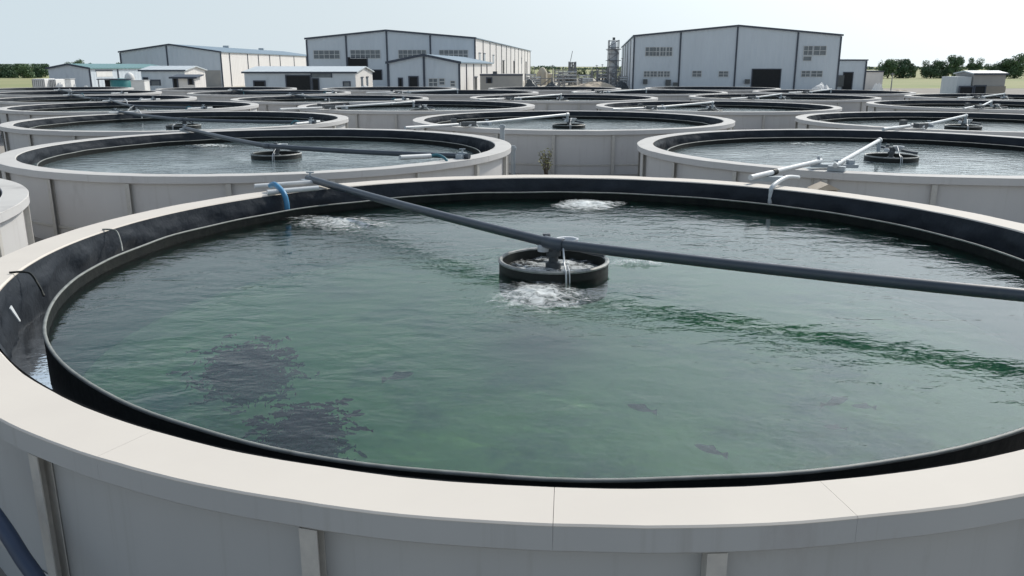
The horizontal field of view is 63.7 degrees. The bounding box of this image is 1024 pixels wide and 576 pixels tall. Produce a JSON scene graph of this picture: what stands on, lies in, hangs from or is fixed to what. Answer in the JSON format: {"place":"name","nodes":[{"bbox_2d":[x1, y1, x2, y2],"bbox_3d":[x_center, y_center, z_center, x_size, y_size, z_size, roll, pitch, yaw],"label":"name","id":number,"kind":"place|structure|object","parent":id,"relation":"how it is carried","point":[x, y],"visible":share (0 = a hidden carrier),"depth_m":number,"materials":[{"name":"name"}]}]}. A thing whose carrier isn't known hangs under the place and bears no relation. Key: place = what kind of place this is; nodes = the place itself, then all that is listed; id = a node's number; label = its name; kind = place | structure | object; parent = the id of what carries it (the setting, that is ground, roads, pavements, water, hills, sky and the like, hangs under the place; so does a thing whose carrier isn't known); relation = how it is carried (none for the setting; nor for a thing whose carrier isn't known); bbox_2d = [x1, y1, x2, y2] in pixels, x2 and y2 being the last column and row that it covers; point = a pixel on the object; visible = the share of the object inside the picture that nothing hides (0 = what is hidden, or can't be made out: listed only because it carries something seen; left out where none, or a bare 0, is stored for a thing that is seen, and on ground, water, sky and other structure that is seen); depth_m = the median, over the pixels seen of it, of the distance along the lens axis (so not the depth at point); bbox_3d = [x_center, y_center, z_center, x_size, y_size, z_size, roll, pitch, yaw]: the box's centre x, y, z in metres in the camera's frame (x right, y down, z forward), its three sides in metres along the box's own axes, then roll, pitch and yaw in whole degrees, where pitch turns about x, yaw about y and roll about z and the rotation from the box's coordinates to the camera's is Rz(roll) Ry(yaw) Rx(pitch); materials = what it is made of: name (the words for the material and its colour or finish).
{"place":"outdoors","nodes":[
{"label":"outdoors","id":0,"kind":"place"},
{"bbox_2d":[304,29,530,86],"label":"warehouse","id":1,"kind":"structure","parent":0,"point":[375,50],"depth_m":125.63,"materials":[{"name":"grey metal"}]},
{"bbox_2d":[313,50,339,58],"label":"window","id":2,"kind":"structure","parent":1,"relation":"in","point":[318,54],"depth_m":126.20,"materials":[{"name":"grey glass"}]},
{"bbox_2d":[347,57,367,66],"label":"doorway","id":3,"kind":"structure","parent":1,"relation":"in","point":[351,62],"depth_m":126.04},
{"bbox_2d":[350,50,380,58],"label":"window","id":4,"kind":"structure","parent":1,"relation":"in","point":[371,54],"depth_m":125.61,"materials":[{"name":"grey glass"}]},
{"bbox_2d":[398,50,425,58],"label":"window","id":5,"kind":"structure","parent":1,"relation":"in","point":[401,53],"depth_m":124.94,"materials":[{"name":"grey glass"}]},
{"bbox_2d":[439,50,467,56],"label":"window","id":6,"kind":"structure","parent":1,"relation":"in","point":[461,53],"depth_m":124.30,"materials":[{"name":"grey glass"}]},
{"bbox_2d":[0,67,1023,87],"bbox_3d":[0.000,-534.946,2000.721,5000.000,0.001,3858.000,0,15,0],"label":"field","id":7,"kind":"structure","parent":0,"point":[918,81],"depth_m":199.79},
{"bbox_2d":[0,64,18,77],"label":"tree","id":8,"kind":"object","parent":7,"relation":"on","point":[8,70],"visible":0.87,"depth_m":260.02,"materials":[{"name":"green plant"}]},
{"bbox_2d":[12,63,36,77],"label":"tree","id":9,"kind":"object","parent":7,"relation":"on","point":[24,70],"visible":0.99,"depth_m":254.66,"materials":[{"name":"green plant"}]},
{"bbox_2d":[30,63,48,77],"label":"tree","id":10,"kind":"object","parent":7,"relation":"on","point":[40,71],"visible":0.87,"depth_m":264.38,"materials":[{"name":"green plant"}]},
{"bbox_2d":[531,65,986,69],"bbox_3d":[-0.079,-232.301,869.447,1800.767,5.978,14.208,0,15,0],"label":"wood","id":11,"kind":"object","parent":7,"relation":"on","point":[594,68],"visible":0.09,"depth_m":866.60,"materials":[{"name":"green plant"}]},
{"bbox_2d":[877,59,897,77],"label":"tree","id":12,"kind":"object","parent":7,"relation":"on","point":[888,66],"visible":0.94,"depth_m":250.15,"materials":[{"name":"green plant"}]},
{"bbox_2d":[890,59,914,77],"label":"tree","id":13,"kind":"object","parent":7,"relation":"on","point":[904,65],"visible":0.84,"depth_m":252.28,"materials":[{"name":"green plant"}]},
{"bbox_2d":[920,60,942,77],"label":"tree","id":14,"kind":"object","parent":7,"relation":"on","point":[930,71],"visible":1,"depth_m":249.30,"materials":[{"name":"green plant"}]},
{"bbox_2d":[945,55,964,75],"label":"tree","id":15,"kind":"object","parent":7,"relation":"on","point":[955,63],"visible":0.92,"depth_m":247.62,"materials":[{"name":"green plant"}]},
{"bbox_2d":[965,57,984,69],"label":"tree","id":16,"kind":"object","parent":7,"relation":"on","point":[971,65],"visible":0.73,"depth_m":252.22,"materials":[{"name":"green plant"}]},
{"bbox_2d":[1001,53,1023,78],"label":"tree","id":17,"kind":"object","parent":7,"relation":"on","point":[1016,66],"visible":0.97,"depth_m":247.83,"materials":[{"name":"green plant"}]},
{"bbox_2d":[0,88,1023,575],"bbox_3d":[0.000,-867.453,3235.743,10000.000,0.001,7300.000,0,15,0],"label":"ground","id":18,"kind":"structure","parent":0,"point":[916,90],"depth_m":116.58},
{"bbox_2d":[0,178,34,256],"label":"fish tank","id":19,"kind":"object","parent":18,"relation":"on","point":[16,231],"visible":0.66,"depth_m":13.32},
{"bbox_2d":[0,87,133,91],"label":"fish tank","id":20,"kind":"object","parent":18,"relation":"on","point":[55,88],"visible":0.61,"depth_m":84.12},
{"bbox_2d":[0,90,161,97],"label":"fish tank","id":21,"kind":"object","parent":18,"relation":"on","point":[47,93],"visible":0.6,"depth_m":70.81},
{"bbox_2d":[0,95,196,106],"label":"fish tank","id":22,"kind":"object","parent":18,"relation":"on","point":[13,101],"visible":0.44,"depth_m":58.89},
{"bbox_2d":[63,92,159,100],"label":"feed pipe","id":23,"kind":"object","parent":22,"relation":"on","point":[92,98],"visible":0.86,"depth_m":54.77,"materials":[{"name":"grey plastic"}]},
{"bbox_2d":[0,101,258,138],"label":"fish tank","id":24,"kind":"object","parent":18,"relation":"on","point":[14,113],"visible":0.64,"depth_m":46.54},
{"bbox_2d":[55,108,184,111],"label":"water","id":25,"kind":"structure","parent":24,"relation":"in","point":[105,109],"depth_m":48.23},
{"bbox_2d":[102,98,212,109],"bbox_3d":[-20.345,-10.112,45.962,1.964,0.634,13.176,-14,20,-41],"label":"feed pipe","id":26,"kind":"object","parent":24,"relation":"on","point":[163,107],"visible":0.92,"depth_m":43.78,"materials":[{"name":"grey plastic"}]},
{"bbox_2d":[0,111,348,151],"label":"fish tank","id":27,"kind":"object","parent":18,"relation":"on","point":[17,134],"visible":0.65,"depth_m":33.65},
{"bbox_2d":[46,120,294,130],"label":"water","id":28,"kind":"structure","parent":27,"relation":"in","point":[143,126],"depth_m":34.64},
{"bbox_2d":[165,117,200,128],"bbox_3d":[-13.519,-6.641,33.897,1.384,0.700,1.419,7,16,23],"label":"aerator drum","id":29,"kind":"object","parent":28,"relation":"on","point":[181,125],"visible":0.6,"depth_m":33.58,"materials":[{"name":"black plastic"}]},
{"bbox_2d":[108,108,319,124],"bbox_3d":[-13.064,-6.981,34.332,13.176,0.634,1.964,10,18,34],"label":"feed pipe","id":30,"kind":"object","parent":27,"relation":"on","point":[136,112],"visible":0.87,"depth_m":32.71,"materials":[{"name":"grey plastic"}]},
{"bbox_2d":[155,87,296,95],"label":"fish tank","id":31,"kind":"object","parent":18,"relation":"on","point":[176,91],"visible":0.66,"depth_m":82.53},
{"bbox_2d":[0,128,510,238],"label":"fish tank","id":32,"kind":"object","parent":18,"relation":"on","point":[62,201],"visible":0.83,"depth_m":17.59,"materials":[{"name":"concrete"}]},
{"bbox_2d":[32,140,482,173],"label":"water","id":33,"kind":"structure","parent":32,"relation":"in","point":[228,158],"depth_m":22.40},
{"bbox_2d":[250,142,301,159],"bbox_3d":[-6.532,-3.663,22.837,1.384,0.700,1.419,1,15,2],"label":"aerator drum","id":34,"kind":"object","parent":33,"relation":"on","point":[276,154],"visible":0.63,"depth_m":22.63,"materials":[{"name":"black plastic"}]},
{"bbox_2d":[179,124,470,158],"bbox_3d":[-6.366,-4.103,23.017,13.171,0.309,1.481,13,20,39],"label":"feed pipe","id":35,"kind":"object","parent":32,"relation":"on","point":[462,155],"visible":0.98,"depth_m":21.42,"materials":[{"name":"grey plastic"}]},
{"bbox_2d":[399,154,431,159],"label":"rim pipe","id":36,"kind":"object","parent":32,"relation":"on","point":[415,156],"visible":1,"depth_m":18.69,"materials":[{"name":"white plastic"}]},
{"bbox_2d":[187,90,350,101],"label":"fish tank","id":37,"kind":"object","parent":18,"relation":"on","point":[216,96],"visible":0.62,"depth_m":67.44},
{"bbox_2d":[227,89,336,94],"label":"feed pipe","id":38,"kind":"object","parent":37,"relation":"on","point":[243,91],"visible":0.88,"depth_m":67.52,"materials":[{"name":"grey plastic"}]},
{"bbox_2d":[230,95,428,111],"bbox_3d":[-12.200,-12.121,55.974,13.063,1.504,13.062,3,15,10],"label":"fish tank","id":39,"kind":"object","parent":18,"relation":"on","point":[269,103],"visible":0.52,"depth_m":57.13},
{"bbox_2d":[286,92,408,100],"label":"feed pipe","id":40,"kind":"object","parent":39,"relation":"on","point":[330,98],"visible":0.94,"depth_m":54.73,"materials":[{"name":"grey plastic"}]},
{"bbox_2d":[322,87,455,94],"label":"fish tank","id":41,"kind":"object","parent":18,"relation":"on","point":[358,90],"visible":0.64,"depth_m":84.17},
{"bbox_2d":[297,100,534,129],"bbox_3d":[-5.260,-9.495,46.220,13.061,1.504,13.063,-8,17,-29],"label":"fish tank","id":42,"kind":"object","parent":18,"relation":"on","point":[363,119],"visible":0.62,"depth_m":40.56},
{"bbox_2d":[279,100,414,109],"bbox_3d":[-8.129,-9.187,42.400,0.808,0.697,8.767,13,20,41],"label":"feed pipe","id":43,"kind":"object","parent":42,"relation":"on","point":[344,106],"visible":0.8,"depth_m":41.70,"materials":[{"name":"white plastic"}]},
{"bbox_2d":[333,107,499,110],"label":"water","id":44,"kind":"structure","parent":42,"relation":"in","point":[409,108],"depth_m":49.37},
{"bbox_2d":[382,90,537,100],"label":"fish tank","id":45,"kind":"object","parent":18,"relation":"on","point":[462,95],"visible":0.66,"depth_m":66.47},
{"bbox_2d":[0,175,1023,575],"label":"fish tank","id":46,"kind":"object","parent":18,"relation":"on","point":[506,437],"visible":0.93,"depth_m":8.73,"materials":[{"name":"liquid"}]},
{"bbox_2d":[0,508,45,575],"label":"hose","id":47,"kind":"object","parent":46,"relation":"attached to","point":[23,559],"visible":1,"depth_m":4.85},
{"bbox_2d":[268,182,289,209],"bbox_3d":[-3.990,-1.578,14.079,0.107,0.450,0.667,-12,19,-38],"label":"hose","id":48,"kind":"object","parent":46,"relation":"on","point":[276,185],"visible":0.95,"depth_m":13.88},
{"bbox_2d":[254,180,313,188],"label":"rim pipe","id":49,"kind":"object","parent":46,"relation":"on","point":[289,183],"visible":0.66,"depth_m":14.75,"materials":[{"name":"white plastic"}]},
{"bbox_2d":[266,186,318,194],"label":"rim pipe","id":50,"kind":"object","parent":46,"relation":"on","point":[294,190],"visible":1,"depth_m":14.09,"materials":[{"name":"white plastic"}]},
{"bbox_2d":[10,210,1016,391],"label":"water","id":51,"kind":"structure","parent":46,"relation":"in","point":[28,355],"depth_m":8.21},
{"bbox_2d":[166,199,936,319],"bbox_3d":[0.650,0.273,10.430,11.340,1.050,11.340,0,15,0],"label":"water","id":52,"kind":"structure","parent":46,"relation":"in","point":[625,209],"depth_m":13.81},
{"bbox_2d":[166,333,319,414],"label":"fish shoal","id":53,"kind":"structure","parent":52,"relation":"in","point":[251,372],"depth_m":7.53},
{"bbox_2d":[241,392,372,460],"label":"fish shoal","id":54,"kind":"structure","parent":52,"relation":"in","point":[305,429],"depth_m":6.20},
{"bbox_2d":[382,371,412,383],"bbox_3d":[-1.095,0.838,7.891,0.336,0.096,0.042,-9,17,-30],"label":"fish","id":55,"kind":"object","parent":52,"relation":"in","point":[398,375],"visible":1,"depth_m":7.88},
{"bbox_2d":[508,285,576,306],"bbox_3d":[0.263,0.058,9.055,1.429,0.064,1.594,0,15,0],"label":"foam","id":56,"kind":"object","parent":52,"relation":"on","point":[540,291],"visible":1,"depth_m":9.07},
{"bbox_2d":[498,233,608,306],"bbox_3d":[0.520,-0.283,10.283,1.384,0.700,1.419,0,15,0],"label":"aerator drum","id":57,"kind":"object","parent":52,"relation":"on","point":[582,275],"visible":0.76,"depth_m":9.90,"materials":[{"name":"black plastic"}]},
{"bbox_2d":[560,200,612,208],"bbox_3d":[1.361,-1.543,14.978,1.430,0.075,1.566,8,17,26],"label":"foam","id":58,"kind":"object","parent":52,"relation":"on","point":[586,203],"visible":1,"depth_m":14.92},
{"bbox_2d":[627,404,656,415],"bbox_3d":[1.130,1.038,7.152,0.285,0.082,0.035,10,18,32],"label":"fish","id":59,"kind":"object","parent":52,"relation":"in","point":[640,407],"visible":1,"depth_m":7.14},
{"bbox_2d":[695,444,727,459],"bbox_3d":[1.539,1.249,6.370,0.035,0.082,0.285,-14,21,-42],"label":"fish","id":60,"kind":"object","parent":52,"relation":"in","point":[711,449],"visible":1,"depth_m":6.37},
{"bbox_2d":[820,396,847,408],"bbox_3d":[2.850,1.000,7.285,0.352,0.101,0.044,-9,18,-31],"label":"fish","id":61,"kind":"object","parent":52,"relation":"in","point":[833,401],"visible":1,"depth_m":7.27},
{"bbox_2d":[300,172,1023,301],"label":"feed pipe","id":62,"kind":"object","parent":46,"relation":"on","point":[924,285],"visible":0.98,"depth_m":9.12,"materials":[{"name":"grey plastic"}]},
{"bbox_2d":[768,175,799,203],"bbox_3d":[4.960,-1.826,15.018,0.083,0.440,1.155,13,20,41],"label":"hose","id":63,"kind":"object","parent":46,"relation":"on","point":[779,181],"visible":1,"depth_m":14.73,"materials":[{"name":"white plastic"}]},
{"bbox_2d":[538,148,552,174],"bbox_3d":[1.094,-4.083,27.063,0.518,1.017,0.867,0,15,0],"label":"weed","id":64,"kind":"object","parent":18,"relation":"on","point":[545,168],"visible":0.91,"depth_m":27.05,"materials":[{"name":"green plant"}]},
{"bbox_2d":[488,87,620,93],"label":"fish tank","id":65,"kind":"object","parent":18,"relation":"on","point":[554,90],"visible":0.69,"depth_m":84.75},
{"bbox_2d":[470,94,657,110],"bbox_3d":[3.580,-12.604,57.769,13.062,1.504,13.064,-6,16,-20],"label":"fish tank","id":66,"kind":"object","parent":18,"relation":"on","point":[565,105],"visible":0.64,"depth_m":52.70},
{"bbox_2d":[478,93,561,99],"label":"feed pipe","id":67,"kind":"object","parent":66,"relation":"on","point":[510,98],"visible":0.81,"depth_m":53.07,"materials":[{"name":"white plastic"}]},
{"bbox_2d":[413,111,734,174],"bbox_3d":[2.470,-6.266,34.227,13.062,1.504,13.063,-6,16,-23],"label":"fish tank","id":68,"kind":"object","parent":18,"relation":"on","point":[594,152],"visible":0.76,"depth_m":28.30,"materials":[{"name":"concrete"}]},
{"bbox_2d":[404,113,569,128],"bbox_3d":[-0.535,-5.986,30.511,0.793,0.697,8.767,14,21,43],"label":"feed pipe","id":69,"kind":"object","parent":68,"relation":"on","point":[469,123],"visible":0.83,"depth_m":29.68,"materials":[{"name":"white plastic"}]},
{"bbox_2d":[459,119,698,129],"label":"water","id":70,"kind":"structure","parent":68,"relation":"in","point":[590,124],"depth_m":35.83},
{"bbox_2d":[552,118,584,128],"bbox_3d":[2.348,-6.693,34.091,1.384,0.700,1.419,2,15,9],"label":"aerator drum","id":71,"kind":"object","parent":70,"relation":"on","point":[570,125],"visible":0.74,"depth_m":33.89,"materials":[{"name":"black plastic"}]},
{"bbox_2d":[572,90,727,100],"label":"fish tank","id":72,"kind":"object","parent":18,"relation":"on","point":[672,95],"visible":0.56,"depth_m":71.08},
{"bbox_2d":[645,87,780,93],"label":"fish tank","id":73,"kind":"object","parent":18,"relation":"on","point":[739,90],"visible":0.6,"depth_m":84.91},
{"bbox_2d":[596,101,841,129],"bbox_3d":[11.190,-9.324,45.584,13.061,1.504,13.063,-6,16,-21],"label":"fish tank","id":74,"kind":"object","parent":18,"relation":"on","point":[765,120],"visible":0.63,"depth_m":40.45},
{"bbox_2d":[612,101,713,109],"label":"feed pipe","id":75,"kind":"object","parent":74,"relation":"on","point":[650,107],"visible":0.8,"depth_m":41.31,"materials":[{"name":"white plastic"}]},
{"bbox_2d":[644,107,801,111],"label":"water","id":76,"kind":"structure","parent":74,"relation":"in","point":[722,108],"depth_m":48.23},
{"bbox_2d":[689,94,880,111],"bbox_3d":[19.280,-12.948,59.045,13.063,1.504,13.062,13,20,40],"label":"fish tank","id":77,"kind":"object","parent":18,"relation":"on","point":[849,103],"visible":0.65,"depth_m":56.44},
{"bbox_2d":[808,181,838,191],"bbox_3d":[6.191,-1.423,16.497,0.520,1.370,0.440,0,15,0],"label":"heap","id":78,"kind":"object","parent":18,"relation":"on","point":[820,185],"visible":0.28,"depth_m":16.18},
{"bbox_2d":[637,129,1023,223],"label":"fish tank","id":79,"kind":"object","parent":18,"relation":"on","point":[998,196],"visible":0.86,"depth_m":18.38,"materials":[{"name":"concrete"}]},
{"bbox_2d":[748,156,858,181],"bbox_3d":[5.664,-2.401,16.495,3.750,0.291,0.850,-12,19,-38],"label":"bridge pipe","id":80,"kind":"object","parent":79,"relation":"on","point":[769,176],"visible":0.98,"depth_m":16.30,"materials":[{"name":"white plastic"}]},
{"bbox_2d":[664,141,1023,175],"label":"water","id":81,"kind":"structure","parent":79,"relation":"in","point":[946,160],"depth_m":23.14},
{"bbox_2d":[864,144,919,162],"bbox_3d":[10.230,-3.499,22.227,1.384,0.700,1.418,4,16,14],"label":"aerator drum","id":82,"kind":"object","parent":81,"relation":"on","point":[891,156],"visible":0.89,"depth_m":22.12,"materials":[{"name":"black plastic"}]},
{"bbox_2d":[827,138,882,171],"bbox_3d":[8.199,-3.135,19.401,0.340,0.367,6.189,9,17,30],"label":"feed pipe","id":83,"kind":"object","parent":79,"relation":"on","point":[836,166],"visible":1,"depth_m":18.11,"materials":[{"name":"white plastic"}]},
{"bbox_2d":[752,90,915,100],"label":"fish tank","id":84,"kind":"object","parent":18,"relation":"on","point":[890,95],"visible":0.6,"depth_m":72.05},
{"bbox_2d":[865,70,884,89],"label":"shed","id":85,"kind":"structure","parent":18,"relation":"on","point":[873,77],"depth_m":129.82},
{"bbox_2d":[795,112,1023,136],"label":"fish tank","id":86,"kind":"object","parent":18,"relation":"on","point":[817,121],"visible":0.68,"depth_m":37.50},
{"bbox_2d":[881,114,967,130],"bbox_3d":[15.173,-5.792,29.791,8.767,0.697,0.778,-14,20,-42],"label":"feed pipe","id":87,"kind":"object","parent":86,"relation":"on","point":[902,123],"visible":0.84,"depth_m":28.55,"materials":[{"name":"white plastic"}]},
{"bbox_2d":[833,120,1023,131],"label":"water","id":88,"kind":"structure","parent":86,"relation":"in","point":[1000,126],"depth_m":35.83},
{"bbox_2d":[944,118,982,129],"bbox_3d":[18.262,-6.496,33.360,1.384,0.700,1.419,7,16,24],"label":"aerator drum","id":89,"kind":"object","parent":88,"relation":"on","point":[965,126],"visible":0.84,"depth_m":33.17,"materials":[{"name":"black plastic"}]},
{"bbox_2d":[866,100,1023,113],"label":"fish tank","id":90,"kind":"object","parent":18,"relation":"on","point":[893,106],"visible":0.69,"depth_m":48.85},
{"bbox_2d":[914,106,1023,109],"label":"water","id":91,"kind":"structure","parent":90,"relation":"in","point":[1018,108],"depth_m":50.56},
{"bbox_2d":[904,94,1023,100],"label":"fish tank","id":92,"kind":"object","parent":18,"relation":"on","point":[937,96],"visible":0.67,"depth_m":63.65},
{"bbox_2d":[0,0,1023,66],"label":"sky","id":93,"kind":"structure","parent":0,"point":[51,32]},
{"bbox_2d":[233,78,923,93],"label":"yard","id":94,"kind":"structure","parent":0,"point":[566,84],"depth_m":158.14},
{"bbox_2d":[45,63,158,86],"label":"shed building","id":95,"kind":"structure","parent":94,"relation":"on","point":[83,75],"depth_m":118.34,"materials":[{"name":"white paint"}]},
{"bbox_2d":[110,78,130,86],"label":"teal tank","id":96,"kind":"object","parent":94,"relation":"on","point":[119,82],"visible":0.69,"depth_m":98.10,"materials":[{"name":"paint"}]},
{"bbox_2d":[130,80,149,90],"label":"white box","id":97,"kind":"object","parent":94,"relation":"on","point":[140,84],"visible":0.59,"depth_m":96.19,"materials":[{"name":"paint"}]},
{"bbox_2d":[138,66,206,90],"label":"hut","id":98,"kind":"object","parent":94,"relation":"on","point":[158,77],"visible":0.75,"depth_m":100.93,"materials":[{"name":"white metal"}]},
{"bbox_2d":[169,74,203,87],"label":"kiosk","id":99,"kind":"object","parent":94,"relation":"on","point":[184,80],"visible":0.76,"depth_m":94.24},
{"bbox_2d":[118,44,306,86],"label":"warehouse","id":100,"kind":"structure","parent":94,"relation":"on","point":[225,66],"depth_m":145.29,"materials":[{"name":"metal"}]},
{"bbox_2d":[241,66,373,89],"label":"hut","id":101,"kind":"object","parent":94,"relation":"on","point":[309,77],"visible":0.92,"depth_m":96.94,"materials":[{"name":"white metal"}]},
{"bbox_2d":[285,75,311,89],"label":"doorway","id":102,"kind":"structure","parent":101,"relation":"in","point":[301,82],"depth_m":96.90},
{"bbox_2d":[385,54,493,89],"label":"workshop","id":103,"kind":"structure","parent":94,"relation":"on","point":[429,70],"depth_m":92.64,"materials":[{"name":"grey metal"}]},
{"bbox_2d":[480,71,522,89],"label":"container cabin","id":104,"kind":"object","parent":94,"relation":"on","point":[493,80],"visible":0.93,"depth_m":96.91,"materials":[{"name":"metal"}]},
{"bbox_2d":[554,69,576,85],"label":"process rack","id":105,"kind":"object","parent":94,"relation":"on","point":[572,78],"visible":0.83,"depth_m":154.94,"materials":[{"name":"metal"}]},
{"bbox_2d":[574,82,615,87],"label":"sand heap","id":106,"kind":"object","parent":94,"relation":"on","point":[595,84],"visible":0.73,"depth_m":125.08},
{"bbox_2d":[606,37,620,84],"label":"process tower","id":107,"kind":"structure","parent":94,"relation":"on","point":[613,59],"depth_m":159.28,"materials":[{"name":"metal"}]},
{"bbox_2d":[837,59,868,89],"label":"annex","id":108,"kind":"object","parent":94,"relation":"on","point":[852,74],"visible":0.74,"depth_m":127.54,"materials":[{"name":"metal"}]},
{"bbox_2d":[841,72,853,89],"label":"doorway","id":109,"kind":"structure","parent":108,"relation":"in","point":[848,76],"depth_m":127.87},
{"bbox_2d":[621,25,843,89],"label":"warehouse","id":110,"kind":"structure","parent":0,"point":[747,56],"depth_m":123.72,"materials":[{"name":"white metal"}]},
{"bbox_2d":[751,69,781,87],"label":"doorway","id":111,"kind":"structure","parent":110,"relation":"in","point":[768,78],"depth_m":123.97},
{"bbox_2d":[940,70,1009,93],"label":"pump house","id":112,"kind":"structure","parent":0,"point":[977,82],"depth_m":89.48,"materials":[{"name":"metal"}]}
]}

